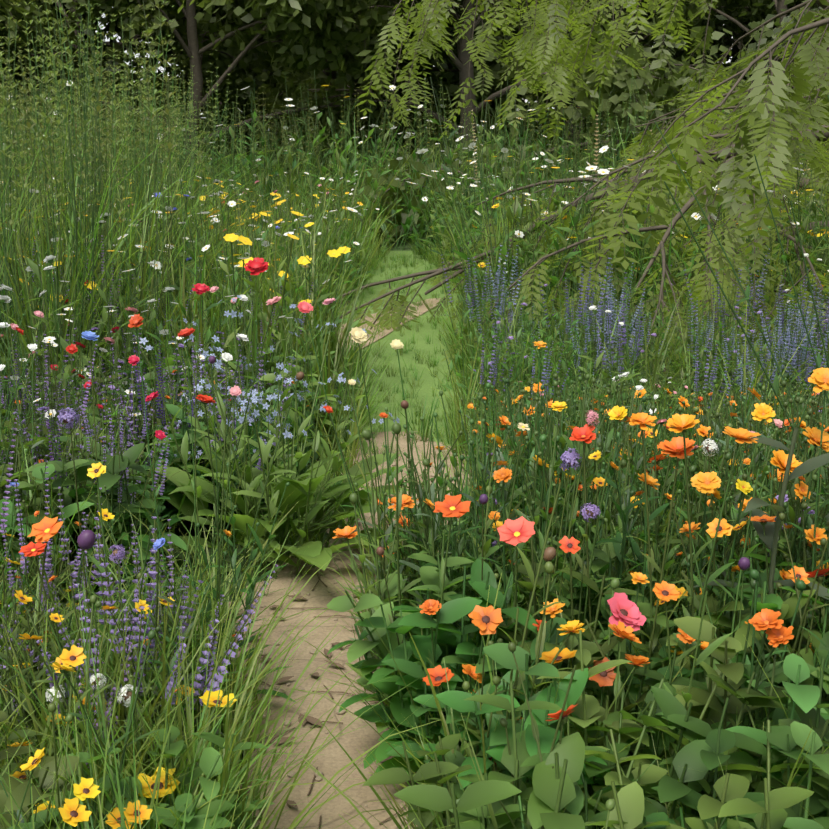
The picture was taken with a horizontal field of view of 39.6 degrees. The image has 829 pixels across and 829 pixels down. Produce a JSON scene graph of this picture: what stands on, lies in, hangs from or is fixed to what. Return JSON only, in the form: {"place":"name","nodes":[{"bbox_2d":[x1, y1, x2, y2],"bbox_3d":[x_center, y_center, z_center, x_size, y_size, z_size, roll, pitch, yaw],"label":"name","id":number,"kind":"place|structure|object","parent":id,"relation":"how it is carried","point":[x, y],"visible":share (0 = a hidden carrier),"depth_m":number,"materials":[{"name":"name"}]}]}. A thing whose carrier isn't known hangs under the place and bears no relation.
{"place":"outdoors","nodes":[
{"label":"outdoors","id":0,"kind":"place"},
{"bbox_2d":[196,431,476,828],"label":"dirt path","id":1,"kind":"structure","parent":0,"point":[329,761],"depth_m":2.07,"materials":[{"name":"beige soil"}]},
{"bbox_2d":[271,687,284,696],"bbox_3d":[-0.249,0.498,2.065,0.035,0.016,0.026,-3,13,-12],"label":"pebble","id":2,"kind":"object","parent":1,"relation":"on","point":[279,689],"visible":0.42,"depth_m":2.06,"materials":[{"name":"beige stone"}]},
{"bbox_2d":[284,720,290,726],"bbox_3d":[-0.216,0.525,1.959,0.014,0.008,0.017,-5,14,-19],"label":"pebble","id":3,"kind":"object","parent":1,"relation":"on","point":[286,722],"visible":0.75,"depth_m":1.95,"materials":[{"name":"beige stone"}]},
{"bbox_2d":[287,771,295,777],"bbox_3d":[-0.193,0.562,1.799,0.013,0.008,0.018,-11,17,-40],"label":"pebble","id":4,"kind":"object","parent":1,"relation":"on","point":[291,774],"visible":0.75,"depth_m":1.80,"materials":[{"name":"beige stone"}]},
{"bbox_2d":[231,519,405,828],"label":"path litter","id":5,"kind":"object","parent":1,"relation":"on","point":[311,719],"visible":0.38,"depth_m":2.07,"materials":[{"name":"brown plant"}]},
{"bbox_2d":[336,708,346,713],"bbox_3d":[-0.126,0.515,2.001,0.022,0.009,0.016,-9,16,-34],"label":"pebble","id":6,"kind":"object","parent":1,"relation":"on","point":[342,711],"visible":0.71,"depth_m":2.00,"materials":[{"name":"beige stone"}]},
{"bbox_2d":[52,7,732,135],"label":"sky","id":7,"kind":"structure","parent":0,"point":[161,68],"materials":[{"name":"white"}]},
{"bbox_2d":[338,251,475,451],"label":"grass path","id":8,"kind":"structure","parent":0,"point":[427,385],"depth_m":5.38,"materials":[{"name":"green plant"}]},
{"bbox_2d":[338,298,440,352],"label":"dirt path","id":9,"kind":"structure","parent":8,"relation":"on","point":[423,308],"depth_m":6.49,"materials":[{"name":"beige soil"}]},
{"bbox_2d":[23,152,824,828],"bbox_3d":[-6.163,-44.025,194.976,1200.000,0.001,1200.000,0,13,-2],"label":"ground","id":10,"kind":"structure","parent":0,"point":[407,244],"depth_m":2.93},
{"bbox_2d":[1,2,85,124],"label":"shrub","id":11,"kind":"object","parent":10,"relation":"on","point":[20,71],"depth_m":17.06,"materials":[{"name":"green plant"}]},
{"bbox_2d":[0,0,101,164],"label":"shrub","id":12,"kind":"object","parent":10,"relation":"on","point":[16,12],"visible":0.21,"depth_m":14.41,"materials":[{"name":"green plant"}]},
{"bbox_2d":[0,22,213,124],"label":"shrub","id":13,"kind":"object","parent":10,"relation":"on","point":[117,47],"visible":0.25,"depth_m":16.66,"materials":[{"name":"green plant"}]},
{"bbox_2d":[0,0,298,175],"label":"shrub","id":14,"kind":"object","parent":10,"relation":"on","point":[221,12],"visible":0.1,"depth_m":17.73,"materials":[{"name":"green plant"}]},
{"bbox_2d":[14,0,302,192],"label":"tree","id":15,"kind":"object","parent":10,"relation":"on","point":[117,29],"depth_m":20.36,"materials":[{"name":"green plant"}]},
{"bbox_2d":[0,6,345,103],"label":"tree","id":16,"kind":"object","parent":10,"relation":"on","point":[108,44],"depth_m":25.66,"materials":[{"name":"green plant"}]},
{"bbox_2d":[0,0,457,199],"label":"tree","id":17,"kind":"object","parent":10,"relation":"on","point":[205,48],"visible":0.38,"depth_m":15.10,"materials":[{"name":"green plant"}]},
{"bbox_2d":[39,0,504,165],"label":"tree","id":18,"kind":"object","parent":10,"relation":"on","point":[321,74],"visible":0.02,"depth_m":19.62,"materials":[{"name":"green plant"}]},
{"bbox_2d":[29,0,640,184],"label":"tree","id":19,"kind":"object","parent":10,"relation":"on","point":[497,69],"visible":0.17,"depth_m":16.21,"materials":[{"name":"green plant"}]},
{"bbox_2d":[169,7,533,151],"bbox_3d":[0.010,-9.853,21.443,10.655,11.579,9.474,-2,13,-9],"label":"tree","id":20,"kind":"object","parent":10,"relation":"on","point":[277,37],"depth_m":18.86,"materials":[{"name":"green plant"}]},
{"bbox_2d":[0,0,828,451],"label":"meadow plants","id":21,"kind":"object","parent":10,"relation":"on","point":[146,242],"visible":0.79,"depth_m":4.50,"materials":[{"name":"green plant"}]},
{"bbox_2d":[0,50,828,250],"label":"meadow plants","id":22,"kind":"object","parent":10,"relation":"on","point":[339,163],"visible":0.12,"depth_m":11.62,"materials":[{"name":"green plant"}]},
{"bbox_2d":[0,221,828,828],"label":"meadow plants","id":23,"kind":"object","parent":10,"relation":"on","point":[748,731],"depth_m":1.74,"materials":[{"name":"green plant"}]},
{"bbox_2d":[5,95,828,828],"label":"meadow flowers","id":24,"kind":"object","parent":10,"relation":"on","point":[257,489],"visible":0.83,"depth_m":1.93,"materials":[{"name":"green plant"}]},
{"bbox_2d":[168,0,800,245],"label":"tree","id":25,"kind":"object","parent":10,"relation":"on","point":[306,13],"visible":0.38,"depth_m":13.41,"materials":[{"name":"green plant"}]},
{"bbox_2d":[235,0,736,157],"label":"shrub","id":26,"kind":"object","parent":10,"relation":"on","point":[266,13],"visible":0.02,"depth_m":22.23,"materials":[{"name":"green plant"}]},
{"bbox_2d":[339,0,802,174],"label":"tree","id":27,"kind":"object","parent":10,"relation":"on","point":[727,40],"visible":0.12,"depth_m":17.56,"materials":[{"name":"green plant"}]},
{"bbox_2d":[424,24,734,84],"bbox_3d":[4.364,-12.227,28.082,12.178,13.233,10.828,9,16,36],"label":"tree","id":28,"kind":"object","parent":10,"relation":"on","point":[436,73],"depth_m":26.94,"materials":[{"name":"green plant"}]},
{"bbox_2d":[337,0,828,408],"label":"pinnate tree","id":29,"kind":"object","parent":10,"relation":"on","point":[782,95],"visible":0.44,"depth_m":4.02,"materials":[{"name":"green plant"}]},
{"bbox_2d":[356,0,828,398],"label":"pinnate tree","id":30,"kind":"object","parent":10,"relation":"on","point":[546,13],"visible":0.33,"depth_m":6.38,"materials":[{"name":"green plant"}]},
{"bbox_2d":[448,0,813,75],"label":"tree","id":31,"kind":"object","parent":10,"relation":"on","point":[652,44],"depth_m":23.14,"materials":[{"name":"green plant"}]},
{"bbox_2d":[509,39,806,151],"bbox_3d":[8.965,-8.251,18.325,13.593,12.484,10.910,-7,15,-27],"label":"shrub","id":32,"kind":"object","parent":10,"relation":"on","point":[727,57],"depth_m":20.83,"materials":[{"name":"green plant"}]},
{"bbox_2d":[529,0,826,170],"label":"shrub","id":33,"kind":"object","parent":10,"relation":"on","point":[767,37],"visible":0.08,"depth_m":15.57,"materials":[{"name":"green plant"}]},
{"bbox_2d":[580,3,820,164],"bbox_3d":[6.670,-6.506,19.700,8.260,9.185,10.540,5,14,20],"label":"shrub","id":34,"kind":"object","parent":10,"relation":"on","point":[722,44],"depth_m":18.75,"materials":[{"name":"green plant"}]},
{"bbox_2d":[618,95,828,341],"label":"pinnate tree","id":35,"kind":"object","parent":10,"relation":"on","point":[818,183],"visible":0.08,"depth_m":7.10,"materials":[{"name":"green plant"}]},
{"bbox_2d":[718,0,815,51],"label":"shrub","id":36,"kind":"object","parent":10,"relation":"on","point":[755,18],"visible":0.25,"depth_m":17.01,"materials":[{"name":"green plant"}]}
]}

